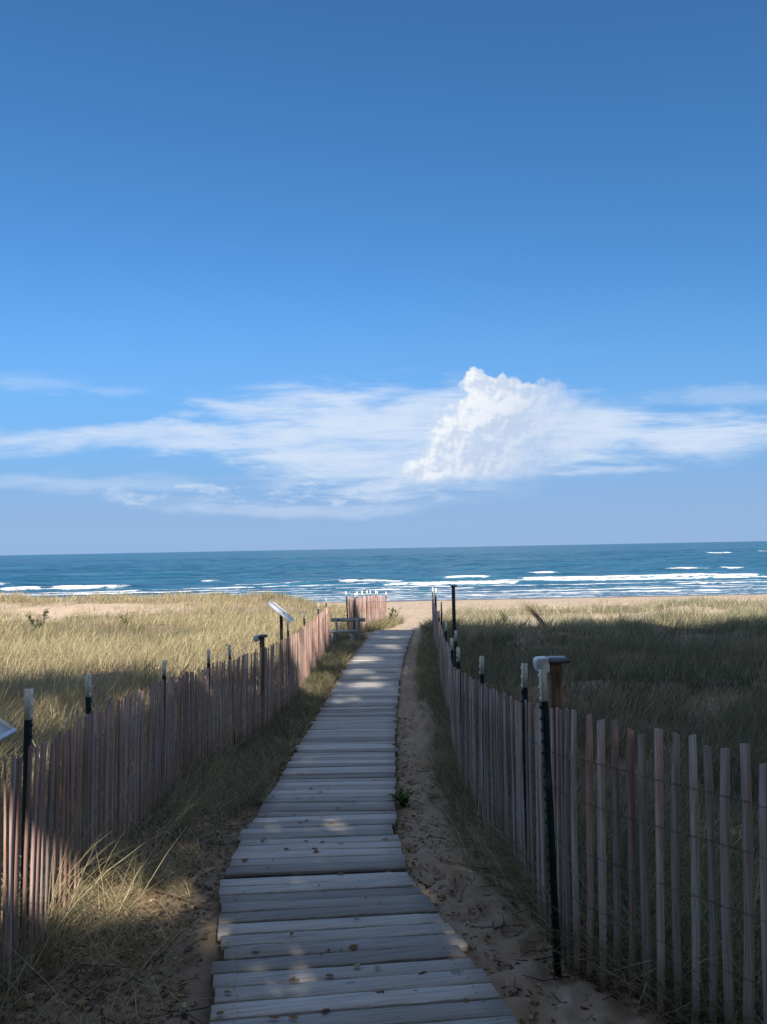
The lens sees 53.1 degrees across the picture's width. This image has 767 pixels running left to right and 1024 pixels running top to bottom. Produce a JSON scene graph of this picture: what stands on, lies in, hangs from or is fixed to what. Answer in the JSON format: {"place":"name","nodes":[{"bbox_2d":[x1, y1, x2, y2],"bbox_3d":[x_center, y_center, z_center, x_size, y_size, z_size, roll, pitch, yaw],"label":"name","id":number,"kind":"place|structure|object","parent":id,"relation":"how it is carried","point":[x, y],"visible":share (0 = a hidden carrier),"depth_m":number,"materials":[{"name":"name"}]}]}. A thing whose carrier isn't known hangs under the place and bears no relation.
{"place":"outdoors","nodes":[
{"label":"outdoors","id":0,"kind":"place"},
{"bbox_2d":[0,594,766,1023],"bbox_3d":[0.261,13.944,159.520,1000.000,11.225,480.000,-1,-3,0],"label":"ground","id":1,"kind":"structure","parent":0,"point":[574,992],"depth_m":5.79,"materials":[{"name":"beige sand"}]},
{"bbox_2d":[0,718,16,741],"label":"interpretive sign","id":2,"kind":"object","parent":1,"relation":"on","point":[7,730],"visible":1,"depth_m":4.65,"materials":[{"name":"metal"}]},
{"bbox_2d":[25,612,48,629],"bbox_3d":[-13.227,4.241,29.343,0.649,0.836,0.891,-2,-3,17],"label":"leafy plant","id":3,"kind":"object","parent":1,"relation":"on","point":[32,621],"visible":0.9,"depth_m":29.25,"materials":[{"name":"green plant"}]},
{"bbox_2d":[0,944,133,1023],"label":"grass tuft","id":4,"kind":"object","parent":1,"relation":"on","point":[55,995],"visible":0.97,"depth_m":2.83,"materials":[{"name":"plant"}]},
{"bbox_2d":[17,804,218,977],"bbox_3d":[-1.385,1.795,3.760,1.254,0.543,1.179,-2,-3,25],"label":"grass tuft","id":5,"kind":"object","parent":1,"relation":"on","point":[49,939],"visible":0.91,"depth_m":3.51,"materials":[{"name":"plant"}]},
{"bbox_2d":[118,613,131,623],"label":"leafy plant","id":6,"kind":"object","parent":1,"relation":"on","point":[125,619],"visible":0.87,"depth_m":29.27,"materials":[{"name":"green plant"}]},
{"bbox_2d":[44,791,213,897],"bbox_3d":[-1.531,2.055,4.690,1.970,0.496,1.327,-3,-3,38],"label":"grass tuft","id":7,"kind":"object","parent":1,"relation":"on","point":[141,874],"visible":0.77,"depth_m":4.67,"materials":[{"name":"plant"}]},
{"bbox_2d":[0,598,328,986],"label":"sand fence","id":8,"kind":"object","parent":1,"relation":"on","point":[163,718],"visible":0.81,"depth_m":5.20,"materials":[{"name":"wood"}]},
{"bbox_2d":[0,585,360,949],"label":"beach grass","id":9,"kind":"structure","parent":1,"relation":"on","point":[152,675],"depth_m":17.39,"materials":[{"name":"plant"}]},
{"bbox_2d":[145,764,306,841],"bbox_3d":[-1.131,2.223,5.951,1.416,0.528,1.795,0,-3,-18],"label":"grass tuft","id":10,"kind":"object","parent":1,"relation":"on","point":[189,822],"visible":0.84,"depth_m":5.82,"materials":[{"name":"plant"}]},
{"bbox_2d":[168,751,302,811],"bbox_3d":[-1.357,2.503,7.229,1.473,0.468,1.328,-2,-3,17],"label":"grass tuft","id":11,"kind":"object","parent":1,"relation":"on","point":[258,796],"visible":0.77,"depth_m":7.13,"materials":[{"name":"plant"}]},
{"bbox_2d":[253,634,267,717],"bbox_3d":[-1.837,2.638,11.490,0.206,1.590,0.125,-1,-3,0],"label":"marker post","id":12,"kind":"object","parent":1,"relation":"on","point":[260,637],"visible":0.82,"depth_m":11.47,"materials":[{"name":"wood"}]},
{"bbox_2d":[267,601,293,683],"bbox_3d":[-1.912,2.601,14.395,0.446,1.828,0.802,-1,-3,-3],"label":"interpretive sign","id":13,"kind":"object","parent":1,"relation":"on","point":[281,612],"visible":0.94,"depth_m":14.38,"materials":[{"name":"metal"}]},
{"bbox_2d":[0,762,680,1023],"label":"twigs","id":14,"kind":"object","parent":1,"relation":"on","point":[184,1012],"visible":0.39,"depth_m":4.01,"materials":[{"name":"brown plant"}]},
{"bbox_2d":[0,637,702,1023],"bbox_3d":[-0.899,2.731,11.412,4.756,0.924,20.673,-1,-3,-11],"label":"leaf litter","id":15,"kind":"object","parent":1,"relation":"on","point":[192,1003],"visible":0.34,"depth_m":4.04,"materials":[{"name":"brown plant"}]},
{"bbox_2d":[209,630,518,1023],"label":"boardwalk","id":16,"kind":"structure","parent":1,"relation":"on","point":[402,934],"depth_m":4.47,"materials":[{"name":"wood"}]},
{"bbox_2d":[267,1015,279,1018],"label":"fallen leaf","id":17,"kind":"object","parent":16,"relation":"on","point":[273,1016],"visible":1,"depth_m":3.08,"materials":[{"name":"brown plant"}]},
{"bbox_2d":[288,1015,297,1018],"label":"fallen leaf","id":18,"kind":"object","parent":16,"relation":"on","point":[293,1017],"visible":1,"depth_m":3.08,"materials":[{"name":"brown plant"}]},
{"bbox_2d":[348,944,358,948],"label":"fallen leaf","id":19,"kind":"object","parent":16,"relation":"on","point":[354,946],"visible":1,"depth_m":3.82,"materials":[{"name":"brown plant"}]},
{"bbox_2d":[353,963,360,967],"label":"fallen leaf","id":20,"kind":"object","parent":16,"relation":"on","point":[356,965],"visible":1,"depth_m":3.59,"materials":[{"name":"plant"}]},
{"bbox_2d":[345,590,386,637],"bbox_3d":[-0.649,3.496,26.032,0.684,1.985,8.389,-1,-3,6],"label":"sand fence","id":21,"kind":"object","parent":1,"relation":"on","point":[354,604],"visible":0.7,"depth_m":24.33,"materials":[{"name":"wood"}]},
{"bbox_2d":[0,612,764,1023],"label":"undergrowth","id":22,"kind":"object","parent":1,"relation":"on","point":[322,676],"visible":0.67,"depth_m":4.42,"materials":[{"name":"green plant"}]},
{"bbox_2d":[380,608,395,618],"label":"weed","id":23,"kind":"object","parent":1,"relation":"on","point":[389,612],"visible":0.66,"depth_m":29.29,"materials":[{"name":"green plant"}]},
{"bbox_2d":[387,607,401,618],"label":"weed","id":24,"kind":"object","parent":1,"relation":"on","point":[396,615],"visible":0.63,"depth_m":30.47,"materials":[{"name":"green plant"}]},
{"bbox_2d":[387,787,414,805],"bbox_3d":[0.179,2.646,7.059,0.229,0.198,0.256,-2,-3,28],"label":"weed","id":25,"kind":"object","parent":1,"relation":"on","point":[401,799],"visible":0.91,"depth_m":7.05,"materials":[{"name":"green plant"}]},
{"bbox_2d":[450,585,456,634],"bbox_3d":[2.136,3.223,23.072,0.200,2.036,0.200,-1,-3,0],"label":"marker post","id":26,"kind":"object","parent":1,"relation":"on","point":[453,609],"visible":0.62,"depth_m":23.03,"materials":[{"name":"metal"}]},
{"bbox_2d":[496,607,509,622],"bbox_3d":[4.450,3.924,28.639,0.681,0.818,0.827,-2,-3,15],"label":"dead plant","id":27,"kind":"object","parent":1,"relation":"on","point":[502,613],"visible":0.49,"depth_m":28.59,"materials":[{"name":"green plant"}]},
{"bbox_2d":[520,602,545,625],"bbox_3d":[5.410,3.719,28.452,1.268,1.079,1.619,0,-3,-13],"label":"dead plant","id":28,"kind":"object","parent":1,"relation":"on","point":[536,616],"visible":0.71,"depth_m":28.21,"materials":[{"name":"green plant"}]},
{"bbox_2d":[533,656,569,831],"bbox_3d":[1.312,1.989,5.912,0.260,1.734,0.160,-1,-3,0],"label":"marker post","id":29,"kind":"object","parent":1,"relation":"on","point":[552,665],"visible":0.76,"depth_m":5.89,"materials":[{"name":"wood"}]},
{"bbox_2d":[425,593,766,1023],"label":"beach grass","id":30,"kind":"structure","parent":1,"relation":"on","point":[642,666],"depth_m":13.64,"materials":[{"name":"plant"}]},
{"bbox_2d":[432,587,766,1023],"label":"sand fence","id":31,"kind":"object","parent":1,"relation":"on","point":[452,681],"visible":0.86,"depth_m":3.46,"materials":[{"name":"wood"}]},
{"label":"bench deck","id":32,"kind":"object","parent":1,"relation":"on","visible":0},
{"bbox_2d":[329,618,364,642],"bbox_3d":[-0.996,3.224,20.670,0.950,0.690,0.502,-1,-3,8],"label":"bench","id":33,"kind":"object","parent":32,"relation":"on","point":[336,631],"visible":0.76,"depth_m":20.82,"materials":[{"name":"grey wood"}]},
{"bbox_2d":[0,541,766,601],"bbox_3d":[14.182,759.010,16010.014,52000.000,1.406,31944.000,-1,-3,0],"label":"lake water","id":34,"kind":"structure","parent":0,"point":[586,570],"depth_m":130.99,"materials":[{"name":"blue liquid"}]},
{"bbox_2d":[0,0,766,554],"label":"sky","id":35,"kind":"structure","parent":0,"point":[275,274],"materials":[{"name":"blue"}]}
]}

